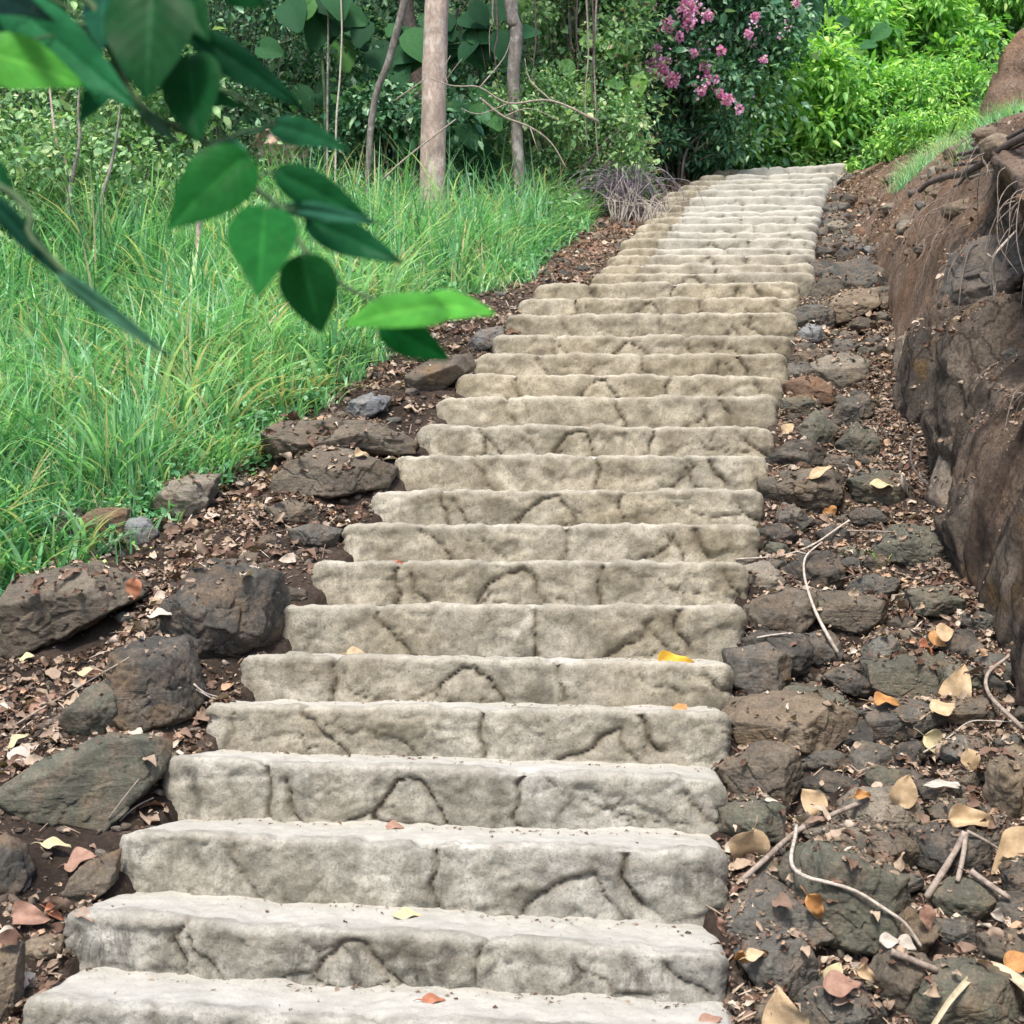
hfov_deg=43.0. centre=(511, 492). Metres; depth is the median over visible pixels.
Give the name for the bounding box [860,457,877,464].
rock
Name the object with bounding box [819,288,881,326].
rock
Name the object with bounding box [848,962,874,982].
fallen leaf
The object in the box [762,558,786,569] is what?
rock
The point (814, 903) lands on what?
fallen leaf
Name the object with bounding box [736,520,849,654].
twig
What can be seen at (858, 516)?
rock
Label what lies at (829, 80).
bush
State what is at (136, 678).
rock
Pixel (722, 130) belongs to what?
shrub
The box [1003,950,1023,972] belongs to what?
fallen leaf
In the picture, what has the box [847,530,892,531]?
twig
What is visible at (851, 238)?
rock
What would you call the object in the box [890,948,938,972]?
twig
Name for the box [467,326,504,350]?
rock
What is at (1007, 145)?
root
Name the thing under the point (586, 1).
hanging vine
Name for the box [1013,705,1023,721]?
rock
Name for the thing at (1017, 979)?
fallen frond
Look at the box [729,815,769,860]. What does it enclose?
fallen leaf
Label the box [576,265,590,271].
rock
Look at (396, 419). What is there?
rock
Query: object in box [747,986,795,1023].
rock
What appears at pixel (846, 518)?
rock
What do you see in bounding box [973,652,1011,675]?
rock
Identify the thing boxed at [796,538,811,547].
rock
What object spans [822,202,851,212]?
rock
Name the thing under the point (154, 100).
shrub
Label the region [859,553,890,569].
rock
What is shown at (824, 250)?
rock
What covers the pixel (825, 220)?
rock
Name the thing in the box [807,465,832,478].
fallen leaf
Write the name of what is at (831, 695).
rock
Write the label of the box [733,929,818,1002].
rock
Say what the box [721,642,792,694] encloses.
rock
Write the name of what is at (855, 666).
rock
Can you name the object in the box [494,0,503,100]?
hanging vine
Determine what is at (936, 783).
fallen leaf
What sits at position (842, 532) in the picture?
rock
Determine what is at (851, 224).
rock
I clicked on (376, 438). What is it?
rock
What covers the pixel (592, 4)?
hanging vine
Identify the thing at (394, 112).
shrub
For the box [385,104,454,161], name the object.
climbing plant
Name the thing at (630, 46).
shrub
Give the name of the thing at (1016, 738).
rock
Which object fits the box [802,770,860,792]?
rock
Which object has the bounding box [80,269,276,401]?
grass clump
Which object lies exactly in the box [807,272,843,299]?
rock
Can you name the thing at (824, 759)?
rock
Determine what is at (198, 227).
stake
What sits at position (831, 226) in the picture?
rock
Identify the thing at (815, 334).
rock
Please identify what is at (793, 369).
rock
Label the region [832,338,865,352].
rock
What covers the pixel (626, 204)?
dead bush
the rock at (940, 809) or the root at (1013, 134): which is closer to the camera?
the rock at (940, 809)
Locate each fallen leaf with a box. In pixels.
[2,900,51,924]
[7,733,28,748]
[7,746,29,760]
[16,652,34,660]
[29,693,55,714]
[31,837,71,848]
[39,902,64,920]
[57,847,96,871]
[70,667,102,676]
[126,570,141,600]
[147,608,171,617]
[341,646,364,653]
[350,447,368,457]
[385,820,403,829]
[392,907,423,918]
[413,993,445,1003]
[658,650,694,662]
[672,703,686,709]
[699,1013,722,1023]
[714,912,724,932]
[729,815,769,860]
[733,944,747,963]
[739,948,764,961]
[762,986,808,1023]
[781,423,793,433]
[800,886,823,919]
[801,789,827,816]
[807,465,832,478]
[811,970,860,997]
[823,505,836,515]
[823,962,842,977]
[847,788,871,798]
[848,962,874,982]
[862,479,892,487]
[865,691,899,705]
[879,932,899,947]
[889,774,917,808]
[898,934,915,949]
[900,474,907,494]
[913,638,933,655]
[914,728,942,753]
[919,895,935,932]
[921,779,960,788]
[928,630,946,650]
[928,699,954,715]
[930,803,994,827]
[931,623,953,641]
[938,661,971,700]
[960,740,980,770]
[990,907,1006,927]
[991,826,1023,874]
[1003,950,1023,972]
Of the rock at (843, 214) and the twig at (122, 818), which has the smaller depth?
the twig at (122, 818)
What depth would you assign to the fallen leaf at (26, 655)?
5.00 m
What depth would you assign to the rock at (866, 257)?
10.03 m
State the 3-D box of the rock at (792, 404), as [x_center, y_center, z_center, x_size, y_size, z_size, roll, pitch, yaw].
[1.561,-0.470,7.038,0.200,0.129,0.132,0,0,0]
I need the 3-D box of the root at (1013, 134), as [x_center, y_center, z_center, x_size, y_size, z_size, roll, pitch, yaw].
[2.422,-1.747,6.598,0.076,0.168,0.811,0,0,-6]
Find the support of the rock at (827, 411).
on the ground at (78, 837)
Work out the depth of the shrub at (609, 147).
12.27 m
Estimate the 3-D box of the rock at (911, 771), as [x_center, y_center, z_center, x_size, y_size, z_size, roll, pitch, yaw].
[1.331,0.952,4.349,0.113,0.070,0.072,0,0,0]
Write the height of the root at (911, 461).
0.374 m
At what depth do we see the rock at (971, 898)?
3.73 m
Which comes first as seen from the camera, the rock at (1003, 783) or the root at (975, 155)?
the rock at (1003, 783)
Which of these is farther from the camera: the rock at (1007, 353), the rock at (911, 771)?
the rock at (1007, 353)
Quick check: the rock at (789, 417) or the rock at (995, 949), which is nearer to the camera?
the rock at (995, 949)
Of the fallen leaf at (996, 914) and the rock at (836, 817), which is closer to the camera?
the fallen leaf at (996, 914)
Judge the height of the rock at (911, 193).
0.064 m
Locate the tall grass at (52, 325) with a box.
[0,121,614,596]
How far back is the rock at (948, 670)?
4.82 m
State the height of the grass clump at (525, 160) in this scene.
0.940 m
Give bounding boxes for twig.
[16,657,129,724]
[93,536,123,555]
[108,779,153,821]
[193,683,217,698]
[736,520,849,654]
[739,800,861,882]
[757,632,792,638]
[789,823,922,947]
[840,573,903,582]
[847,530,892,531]
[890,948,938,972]
[923,720,1023,752]
[924,830,997,899]
[969,868,1010,899]
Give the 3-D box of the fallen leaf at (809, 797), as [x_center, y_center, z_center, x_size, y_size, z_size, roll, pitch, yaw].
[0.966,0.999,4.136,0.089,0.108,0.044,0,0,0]
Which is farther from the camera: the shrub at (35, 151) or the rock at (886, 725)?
the shrub at (35, 151)
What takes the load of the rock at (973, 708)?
on the ground at (78, 837)
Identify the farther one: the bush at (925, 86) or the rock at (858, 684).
the bush at (925, 86)
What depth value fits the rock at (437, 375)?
7.20 m
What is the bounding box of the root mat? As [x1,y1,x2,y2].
[904,136,1023,432]
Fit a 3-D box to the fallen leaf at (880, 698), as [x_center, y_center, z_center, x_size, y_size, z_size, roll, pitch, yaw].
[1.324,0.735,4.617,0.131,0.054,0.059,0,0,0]
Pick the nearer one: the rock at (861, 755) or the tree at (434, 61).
the rock at (861, 755)
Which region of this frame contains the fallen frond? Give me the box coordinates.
[864,961,1023,1023]
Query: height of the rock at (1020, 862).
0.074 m
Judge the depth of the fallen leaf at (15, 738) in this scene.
4.39 m
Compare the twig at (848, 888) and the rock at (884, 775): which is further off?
the rock at (884, 775)
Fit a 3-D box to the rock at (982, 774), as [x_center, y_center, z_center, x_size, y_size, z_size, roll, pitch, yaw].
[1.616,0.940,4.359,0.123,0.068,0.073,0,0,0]
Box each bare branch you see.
[381,79,455,180]
[430,37,598,122]
[479,97,566,169]
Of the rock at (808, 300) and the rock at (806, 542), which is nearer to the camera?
the rock at (806, 542)
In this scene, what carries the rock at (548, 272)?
on the ground at (78, 837)
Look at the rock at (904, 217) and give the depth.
9.36 m
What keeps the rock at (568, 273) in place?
on the ground at (78, 837)
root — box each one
[909,434,929,485]
[917,132,1023,192]
[953,127,1023,166]
[961,150,1023,177]
[972,654,1023,730]
[987,230,1015,295]
[1003,392,1023,417]
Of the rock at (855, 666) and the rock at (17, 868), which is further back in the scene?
the rock at (855, 666)
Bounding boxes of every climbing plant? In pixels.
[231,76,414,183]
[255,0,393,172]
[329,0,486,106]
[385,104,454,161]
[418,0,541,180]
[446,85,508,185]
[550,33,647,190]
[731,0,891,92]
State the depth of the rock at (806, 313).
8.23 m
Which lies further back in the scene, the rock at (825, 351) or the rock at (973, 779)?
the rock at (825, 351)
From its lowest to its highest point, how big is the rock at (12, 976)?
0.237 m
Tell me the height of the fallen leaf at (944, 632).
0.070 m
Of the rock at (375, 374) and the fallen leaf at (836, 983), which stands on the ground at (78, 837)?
the rock at (375, 374)
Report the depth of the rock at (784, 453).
6.47 m
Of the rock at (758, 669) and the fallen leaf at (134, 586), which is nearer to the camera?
the rock at (758, 669)
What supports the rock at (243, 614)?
on the ground at (78, 837)
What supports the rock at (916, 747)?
on the ground at (78, 837)
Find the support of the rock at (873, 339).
on the ground at (78, 837)
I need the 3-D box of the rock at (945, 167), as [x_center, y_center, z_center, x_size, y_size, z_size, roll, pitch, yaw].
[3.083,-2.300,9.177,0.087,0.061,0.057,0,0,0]
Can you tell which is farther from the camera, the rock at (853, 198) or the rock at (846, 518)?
the rock at (853, 198)
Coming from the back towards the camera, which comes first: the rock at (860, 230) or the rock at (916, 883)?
the rock at (860, 230)
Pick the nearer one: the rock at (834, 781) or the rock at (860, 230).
the rock at (834, 781)
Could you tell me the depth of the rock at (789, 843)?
4.00 m
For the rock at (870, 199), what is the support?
on the earth bank
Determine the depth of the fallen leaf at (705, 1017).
3.19 m
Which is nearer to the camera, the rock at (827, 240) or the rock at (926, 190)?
the rock at (926, 190)
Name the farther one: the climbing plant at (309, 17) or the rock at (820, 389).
the climbing plant at (309, 17)
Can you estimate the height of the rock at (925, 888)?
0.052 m
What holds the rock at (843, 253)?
on the ground at (78, 837)
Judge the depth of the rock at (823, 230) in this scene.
11.05 m
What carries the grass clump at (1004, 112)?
on the earth bank
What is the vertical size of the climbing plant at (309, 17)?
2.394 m
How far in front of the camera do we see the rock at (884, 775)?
4.30 m
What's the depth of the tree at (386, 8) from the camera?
16.93 m
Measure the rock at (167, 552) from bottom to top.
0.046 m
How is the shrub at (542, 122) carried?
on the ground at (78, 837)
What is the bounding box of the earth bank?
[847,112,1023,706]
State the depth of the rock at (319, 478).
6.08 m
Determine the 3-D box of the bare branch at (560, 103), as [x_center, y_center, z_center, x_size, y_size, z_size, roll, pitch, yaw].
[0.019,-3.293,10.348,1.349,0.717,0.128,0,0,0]
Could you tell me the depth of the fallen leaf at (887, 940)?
3.52 m
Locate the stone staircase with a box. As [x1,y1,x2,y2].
[22,163,849,1023]
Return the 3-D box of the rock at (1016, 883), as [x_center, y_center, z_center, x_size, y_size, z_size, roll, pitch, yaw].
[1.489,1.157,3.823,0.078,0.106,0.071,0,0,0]
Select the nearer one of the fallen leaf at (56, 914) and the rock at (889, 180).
the fallen leaf at (56, 914)
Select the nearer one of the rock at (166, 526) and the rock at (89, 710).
the rock at (89, 710)
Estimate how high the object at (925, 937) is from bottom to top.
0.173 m
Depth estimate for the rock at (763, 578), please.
5.44 m
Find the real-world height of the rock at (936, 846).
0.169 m
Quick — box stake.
[195,222,200,284]
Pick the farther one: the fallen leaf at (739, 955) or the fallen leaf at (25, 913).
the fallen leaf at (25, 913)
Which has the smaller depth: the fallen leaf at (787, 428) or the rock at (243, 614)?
the rock at (243, 614)
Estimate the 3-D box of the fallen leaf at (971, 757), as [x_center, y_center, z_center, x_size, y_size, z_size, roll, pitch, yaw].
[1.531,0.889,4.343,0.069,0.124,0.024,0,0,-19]
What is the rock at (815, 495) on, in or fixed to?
on the ground at (78, 837)
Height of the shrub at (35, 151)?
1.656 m
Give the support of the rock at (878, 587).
on the ground at (78, 837)
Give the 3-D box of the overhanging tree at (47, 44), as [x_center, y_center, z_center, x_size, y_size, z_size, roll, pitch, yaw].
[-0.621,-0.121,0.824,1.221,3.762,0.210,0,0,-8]
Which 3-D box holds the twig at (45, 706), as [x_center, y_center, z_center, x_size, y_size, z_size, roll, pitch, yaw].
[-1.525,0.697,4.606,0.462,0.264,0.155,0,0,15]
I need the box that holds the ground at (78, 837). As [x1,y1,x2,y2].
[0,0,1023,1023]
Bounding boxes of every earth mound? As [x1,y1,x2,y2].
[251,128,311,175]
[978,27,1023,125]
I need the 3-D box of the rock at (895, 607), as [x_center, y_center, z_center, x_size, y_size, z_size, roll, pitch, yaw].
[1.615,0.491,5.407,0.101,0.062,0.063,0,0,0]
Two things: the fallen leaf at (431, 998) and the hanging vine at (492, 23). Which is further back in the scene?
the hanging vine at (492, 23)
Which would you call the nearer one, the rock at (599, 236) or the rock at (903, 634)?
the rock at (903, 634)
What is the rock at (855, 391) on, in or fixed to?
on the ground at (78, 837)
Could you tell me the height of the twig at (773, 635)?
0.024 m
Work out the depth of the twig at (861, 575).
5.50 m
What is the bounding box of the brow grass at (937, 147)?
[885,106,1021,207]
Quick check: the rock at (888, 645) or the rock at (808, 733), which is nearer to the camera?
the rock at (808, 733)
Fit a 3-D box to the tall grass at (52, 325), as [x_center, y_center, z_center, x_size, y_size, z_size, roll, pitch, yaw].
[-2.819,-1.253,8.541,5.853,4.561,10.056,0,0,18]
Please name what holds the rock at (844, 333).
on the ground at (78, 837)
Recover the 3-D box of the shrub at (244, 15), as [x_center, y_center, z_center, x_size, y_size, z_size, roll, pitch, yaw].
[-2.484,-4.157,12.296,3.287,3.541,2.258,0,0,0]
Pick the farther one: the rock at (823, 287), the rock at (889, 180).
the rock at (889, 180)
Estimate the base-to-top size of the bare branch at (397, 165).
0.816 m
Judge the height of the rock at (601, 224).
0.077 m
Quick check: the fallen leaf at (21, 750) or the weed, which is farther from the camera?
the weed
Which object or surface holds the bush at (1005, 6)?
on the ground at (78, 837)
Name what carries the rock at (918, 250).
on the earth bank
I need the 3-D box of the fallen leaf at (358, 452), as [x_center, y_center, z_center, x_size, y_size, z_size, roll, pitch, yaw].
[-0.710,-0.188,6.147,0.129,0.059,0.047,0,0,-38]
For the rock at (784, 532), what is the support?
on the ground at (78, 837)
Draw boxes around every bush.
[561,161,705,225]
[674,37,843,175]
[710,0,868,120]
[714,0,922,130]
[770,13,941,167]
[824,0,1015,94]
[831,58,961,161]
[842,111,947,173]
[887,105,981,160]
[889,45,998,131]
[907,0,1023,41]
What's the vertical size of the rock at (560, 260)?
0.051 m
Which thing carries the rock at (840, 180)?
on the ground at (78, 837)
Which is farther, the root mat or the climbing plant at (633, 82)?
the climbing plant at (633, 82)
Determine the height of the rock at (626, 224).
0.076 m
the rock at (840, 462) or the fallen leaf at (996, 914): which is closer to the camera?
the fallen leaf at (996, 914)
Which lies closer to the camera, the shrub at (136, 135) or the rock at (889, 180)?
the shrub at (136, 135)
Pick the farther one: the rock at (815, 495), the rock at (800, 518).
the rock at (815, 495)
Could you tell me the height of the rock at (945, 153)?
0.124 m
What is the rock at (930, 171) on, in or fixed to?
on the earth bank
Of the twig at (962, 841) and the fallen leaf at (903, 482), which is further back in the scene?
the fallen leaf at (903, 482)
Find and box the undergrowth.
[0,0,1023,231]
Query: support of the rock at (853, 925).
on the ground at (78, 837)
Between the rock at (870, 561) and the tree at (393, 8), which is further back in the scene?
the tree at (393, 8)
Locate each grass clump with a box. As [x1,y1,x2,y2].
[13,357,259,512]
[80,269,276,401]
[311,122,375,183]
[494,140,554,183]
[882,128,969,194]
[935,94,1023,167]
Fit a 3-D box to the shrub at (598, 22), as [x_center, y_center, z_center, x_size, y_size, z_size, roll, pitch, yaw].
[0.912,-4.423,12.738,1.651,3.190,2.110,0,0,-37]
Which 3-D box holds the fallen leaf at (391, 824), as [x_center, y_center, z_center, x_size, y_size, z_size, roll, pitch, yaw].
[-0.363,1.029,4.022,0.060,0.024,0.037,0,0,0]
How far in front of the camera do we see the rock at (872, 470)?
6.46 m
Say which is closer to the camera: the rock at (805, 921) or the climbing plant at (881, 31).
the rock at (805, 921)
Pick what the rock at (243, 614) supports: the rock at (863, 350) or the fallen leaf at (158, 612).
the fallen leaf at (158, 612)
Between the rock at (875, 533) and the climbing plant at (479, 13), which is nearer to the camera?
the rock at (875, 533)
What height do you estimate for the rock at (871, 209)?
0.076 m
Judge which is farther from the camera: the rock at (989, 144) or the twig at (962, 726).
the rock at (989, 144)
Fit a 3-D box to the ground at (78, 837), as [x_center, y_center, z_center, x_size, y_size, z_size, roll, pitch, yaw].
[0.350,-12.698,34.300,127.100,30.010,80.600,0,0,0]
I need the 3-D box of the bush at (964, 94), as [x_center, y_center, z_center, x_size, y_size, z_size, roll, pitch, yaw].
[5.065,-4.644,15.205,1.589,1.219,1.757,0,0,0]
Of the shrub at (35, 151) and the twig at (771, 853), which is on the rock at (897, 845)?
the twig at (771, 853)
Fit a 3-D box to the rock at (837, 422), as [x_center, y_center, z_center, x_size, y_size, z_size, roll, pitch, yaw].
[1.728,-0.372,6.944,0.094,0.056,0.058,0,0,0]
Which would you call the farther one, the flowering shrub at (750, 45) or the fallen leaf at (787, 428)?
the flowering shrub at (750, 45)
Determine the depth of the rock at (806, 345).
7.91 m
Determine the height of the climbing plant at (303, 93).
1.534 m
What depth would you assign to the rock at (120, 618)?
5.13 m
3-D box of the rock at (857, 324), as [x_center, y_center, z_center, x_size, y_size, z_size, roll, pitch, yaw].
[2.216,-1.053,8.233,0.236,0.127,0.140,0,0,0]
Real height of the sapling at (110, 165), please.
1.841 m
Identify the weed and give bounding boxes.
[15,536,151,568]
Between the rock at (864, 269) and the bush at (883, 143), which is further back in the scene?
the bush at (883, 143)
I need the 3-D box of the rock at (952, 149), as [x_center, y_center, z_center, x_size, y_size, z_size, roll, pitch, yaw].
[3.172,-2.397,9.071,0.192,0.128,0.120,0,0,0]
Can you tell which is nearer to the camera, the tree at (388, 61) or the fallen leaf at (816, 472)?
the fallen leaf at (816, 472)
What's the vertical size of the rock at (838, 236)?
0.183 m
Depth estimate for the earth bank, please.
5.85 m
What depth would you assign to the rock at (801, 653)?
4.89 m
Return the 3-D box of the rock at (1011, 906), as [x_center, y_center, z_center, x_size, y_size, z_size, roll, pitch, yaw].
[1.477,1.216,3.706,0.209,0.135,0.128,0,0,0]
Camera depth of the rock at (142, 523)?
5.81 m
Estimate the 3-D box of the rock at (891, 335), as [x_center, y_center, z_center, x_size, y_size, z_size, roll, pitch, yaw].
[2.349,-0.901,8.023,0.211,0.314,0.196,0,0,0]
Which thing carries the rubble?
on the ground at (78, 837)
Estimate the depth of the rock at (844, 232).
10.97 m
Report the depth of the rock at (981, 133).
6.60 m
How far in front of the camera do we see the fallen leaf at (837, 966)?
3.47 m
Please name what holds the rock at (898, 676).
on the ground at (78, 837)
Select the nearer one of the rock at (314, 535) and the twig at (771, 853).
the twig at (771, 853)
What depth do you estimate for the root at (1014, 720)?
4.64 m
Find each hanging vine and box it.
[476,0,486,73]
[489,0,493,55]
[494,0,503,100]
[533,0,546,116]
[575,0,579,104]
[585,0,588,147]
[591,0,598,125]
[593,0,599,163]
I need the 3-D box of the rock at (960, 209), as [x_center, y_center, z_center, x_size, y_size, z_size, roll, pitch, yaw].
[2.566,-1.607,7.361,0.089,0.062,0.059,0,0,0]
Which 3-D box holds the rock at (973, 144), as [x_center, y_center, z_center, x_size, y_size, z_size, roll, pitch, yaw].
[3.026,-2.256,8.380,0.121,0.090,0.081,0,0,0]
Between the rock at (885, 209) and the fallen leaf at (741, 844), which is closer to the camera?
the fallen leaf at (741, 844)
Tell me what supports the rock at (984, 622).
on the ground at (78, 837)
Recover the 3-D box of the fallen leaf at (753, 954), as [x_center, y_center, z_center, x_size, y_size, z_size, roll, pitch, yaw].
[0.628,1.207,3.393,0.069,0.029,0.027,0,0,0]
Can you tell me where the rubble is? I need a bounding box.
[0,181,1023,1023]
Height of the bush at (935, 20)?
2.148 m
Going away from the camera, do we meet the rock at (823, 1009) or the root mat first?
the rock at (823, 1009)
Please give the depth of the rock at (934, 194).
8.61 m
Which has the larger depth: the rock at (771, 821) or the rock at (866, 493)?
the rock at (866, 493)
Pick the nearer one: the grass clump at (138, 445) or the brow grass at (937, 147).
the grass clump at (138, 445)
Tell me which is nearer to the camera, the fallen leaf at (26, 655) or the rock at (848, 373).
the fallen leaf at (26, 655)
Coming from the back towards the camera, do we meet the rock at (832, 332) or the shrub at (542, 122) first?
the shrub at (542, 122)
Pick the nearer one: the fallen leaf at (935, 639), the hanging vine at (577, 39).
the fallen leaf at (935, 639)
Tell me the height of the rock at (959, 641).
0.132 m
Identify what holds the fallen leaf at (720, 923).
on the stone staircase
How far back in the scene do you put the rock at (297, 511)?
5.86 m
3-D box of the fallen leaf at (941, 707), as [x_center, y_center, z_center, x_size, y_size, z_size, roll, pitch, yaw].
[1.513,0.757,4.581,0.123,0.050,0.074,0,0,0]
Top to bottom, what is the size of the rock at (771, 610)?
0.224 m
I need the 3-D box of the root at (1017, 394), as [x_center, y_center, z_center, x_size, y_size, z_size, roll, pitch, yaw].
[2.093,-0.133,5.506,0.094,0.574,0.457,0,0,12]
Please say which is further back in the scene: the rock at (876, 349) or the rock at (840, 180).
the rock at (840, 180)
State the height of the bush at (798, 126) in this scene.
1.855 m
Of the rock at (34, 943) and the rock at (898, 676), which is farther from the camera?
the rock at (898, 676)
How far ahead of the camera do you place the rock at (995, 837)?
4.03 m
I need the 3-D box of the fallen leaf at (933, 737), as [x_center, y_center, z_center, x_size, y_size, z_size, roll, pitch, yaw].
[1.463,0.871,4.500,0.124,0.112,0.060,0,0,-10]
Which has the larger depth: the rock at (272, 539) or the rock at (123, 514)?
the rock at (123, 514)
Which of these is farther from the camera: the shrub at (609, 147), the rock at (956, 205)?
the shrub at (609, 147)
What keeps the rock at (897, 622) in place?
on the ground at (78, 837)
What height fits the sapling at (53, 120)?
1.737 m
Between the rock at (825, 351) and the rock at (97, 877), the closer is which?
the rock at (97, 877)
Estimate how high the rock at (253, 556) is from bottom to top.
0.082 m
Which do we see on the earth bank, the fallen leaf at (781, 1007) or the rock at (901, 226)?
the rock at (901, 226)
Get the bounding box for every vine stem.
[326,12,328,173]
[334,0,342,180]
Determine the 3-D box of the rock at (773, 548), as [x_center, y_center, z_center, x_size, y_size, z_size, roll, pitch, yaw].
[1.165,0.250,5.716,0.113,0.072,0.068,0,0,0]
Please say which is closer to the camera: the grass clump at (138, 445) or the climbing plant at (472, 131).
the grass clump at (138, 445)
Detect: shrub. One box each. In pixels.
[0,0,228,198]
[0,23,282,214]
[0,96,131,252]
[51,122,264,247]
[77,0,394,191]
[297,69,499,206]
[446,56,669,215]
[463,0,677,174]
[478,0,717,156]
[524,44,671,200]
[535,0,682,186]
[555,0,833,181]
[612,81,761,182]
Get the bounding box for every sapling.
[49,89,68,206]
[65,88,80,244]
[93,104,120,238]
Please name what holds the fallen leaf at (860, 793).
on the rock at (899, 817)
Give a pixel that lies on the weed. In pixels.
(104, 560)
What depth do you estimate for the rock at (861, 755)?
4.41 m
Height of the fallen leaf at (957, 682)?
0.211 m
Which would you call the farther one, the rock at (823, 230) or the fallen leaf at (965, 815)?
the rock at (823, 230)
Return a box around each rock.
[0,561,152,659]
[0,732,172,831]
[0,832,35,895]
[0,939,25,1022]
[25,933,64,960]
[28,506,86,555]
[59,681,119,734]
[59,848,121,905]
[77,507,132,548]
[105,635,208,731]
[114,612,135,623]
[123,516,159,544]
[146,620,156,629]
[151,473,221,517]
[156,558,291,657]
[163,522,179,530]
[164,549,180,558]
[238,552,259,562]
[242,479,252,485]
[257,534,277,544]
[260,417,418,462]
[264,499,319,524]
[269,445,398,498]
[288,523,342,547]
[288,586,307,600]
[334,411,347,417]
[345,392,391,417]
[370,371,382,377]
[386,417,400,422]
[403,353,475,390]
[405,388,420,395]
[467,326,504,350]
[495,292,506,296]
[538,277,554,283]
[541,270,553,276]
[554,258,564,262]
[556,269,571,276]
[563,260,571,264]
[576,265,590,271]
[593,234,604,239]
[596,222,607,227]
[619,222,632,227]
[718,740,803,812]
[718,792,785,843]
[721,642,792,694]
[721,690,858,755]
[725,872,834,951]
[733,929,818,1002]
[740,629,813,677]
[743,560,785,589]
[743,586,819,633]
[744,858,780,881]
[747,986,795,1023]
[757,468,844,513]
[757,523,799,544]
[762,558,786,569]
[763,541,788,555]
[765,439,828,467]
[772,502,813,530]
[775,836,910,956]
[780,395,818,415]
[781,375,836,404]
[781,549,845,589]
[782,682,861,716]
[785,413,802,421]
[785,841,804,850]
[786,349,825,362]
[786,361,820,379]
[788,550,803,557]
[791,303,835,327]
[794,342,815,350]
[794,409,839,444]
[795,974,886,1023]
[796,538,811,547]
[796,809,844,821]
[797,323,823,343]
[798,298,817,305]
[798,820,919,867]
[800,747,846,772]
[800,789,827,804]
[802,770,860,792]
[805,630,843,668]
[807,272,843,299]
[810,260,835,276]
[810,352,870,388]
[811,588,888,635]
[815,246,836,258]
[815,523,850,545]
[816,236,843,249]
[816,399,821,409]
[818,226,828,237]
[818,258,888,289]
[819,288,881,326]
[819,408,831,415]
[819,454,857,472]
[820,665,874,697]
[821,216,847,226]
[821,348,835,354]
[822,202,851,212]
[822,334,830,340]
[824,330,839,336]
[825,220,850,232]
[828,192,857,205]
[829,393,848,408]
[829,544,864,558]
[831,233,850,238]
[831,418,843,426]
[832,212,852,220]
[832,230,851,234]
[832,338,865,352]
[832,393,874,424]
[834,244,856,261]
[834,421,879,457]
[835,514,848,524]
[835,718,873,751]
[836,330,859,338]
[836,786,927,835]
[837,174,854,185]
[841,556,860,567]
[842,235,867,245]
[842,573,900,597]
[844,527,857,538]
[844,661,859,672]
[845,316,877,333]
[845,740,891,771]
[846,470,913,505]
[846,507,889,526]
[847,222,860,229]
[849,207,865,218]
[849,242,866,251]
[849,388,874,410]
[850,226,865,236]
[850,255,875,261]
[850,469,870,475]
[857,345,873,354]
[857,697,947,745]
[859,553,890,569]
[859,627,905,659]
[859,652,943,698]
[860,242,878,256]
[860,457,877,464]
[861,764,903,786]
[864,335,883,342]
[866,523,945,566]
[867,196,876,205]
[868,468,878,472]
[868,530,882,537]
[868,944,934,1010]
[869,206,875,213]
[869,311,891,322]
[869,342,894,354]
[870,286,888,292]
[877,295,888,309]
[881,202,893,213]
[883,173,897,183]
[884,174,897,184]
[884,331,894,339]
[885,612,917,630]
[887,604,908,611]
[891,739,926,767]
[892,333,905,373]
[893,308,930,425]
[894,215,911,226]
[895,220,911,235]
[896,628,923,650]
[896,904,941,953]
[899,766,923,779]
[901,871,924,893]
[903,249,910,255]
[904,584,965,617]
[904,955,1023,1023]
[908,189,916,197]
[908,821,993,875]
[912,777,962,804]
[913,244,926,254]
[914,201,925,210]
[920,292,1023,474]
[921,883,929,892]
[923,185,932,194]
[923,796,986,822]
[926,455,951,513]
[927,166,934,178]
[929,874,998,920]
[932,191,937,197]
[932,652,961,668]
[933,471,975,585]
[935,165,942,173]
[935,917,975,945]
[937,231,1023,307]
[938,628,977,657]
[939,735,993,765]
[941,164,950,171]
[941,197,969,220]
[941,664,982,692]
[942,145,954,160]
[943,767,980,786]
[945,732,963,740]
[946,695,1000,725]
[951,142,964,158]
[956,204,967,214]
[960,611,992,630]
[961,164,981,178]
[965,641,984,661]
[970,141,976,147]
[971,126,996,143]
[972,817,1013,851]
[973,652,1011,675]
[975,927,1023,964]
[977,761,988,781]
[978,133,1007,159]
[981,667,1015,697]
[982,744,1023,817]
[990,733,1023,747]
[990,891,1023,927]
[998,855,1023,872]
[1001,348,1017,359]
[1001,865,1023,891]
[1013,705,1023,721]
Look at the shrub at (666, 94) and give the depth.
14.09 m
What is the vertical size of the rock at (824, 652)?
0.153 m
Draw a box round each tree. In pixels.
[0,0,303,160]
[0,0,496,361]
[0,5,133,140]
[81,0,424,129]
[186,0,772,172]
[316,0,574,106]
[365,0,408,201]
[398,0,421,169]
[420,0,448,220]
[504,0,524,203]
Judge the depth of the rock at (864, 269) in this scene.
9.07 m
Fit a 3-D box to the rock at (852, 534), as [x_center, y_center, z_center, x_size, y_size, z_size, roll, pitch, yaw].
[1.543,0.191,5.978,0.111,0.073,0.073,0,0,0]
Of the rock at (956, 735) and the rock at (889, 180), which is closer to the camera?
the rock at (956, 735)
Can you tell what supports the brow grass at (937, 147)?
on the earth bank
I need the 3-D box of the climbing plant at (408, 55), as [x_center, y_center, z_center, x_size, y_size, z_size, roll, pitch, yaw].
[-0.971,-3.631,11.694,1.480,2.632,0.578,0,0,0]
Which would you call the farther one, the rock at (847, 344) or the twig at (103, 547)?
the rock at (847, 344)
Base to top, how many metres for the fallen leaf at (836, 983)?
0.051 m

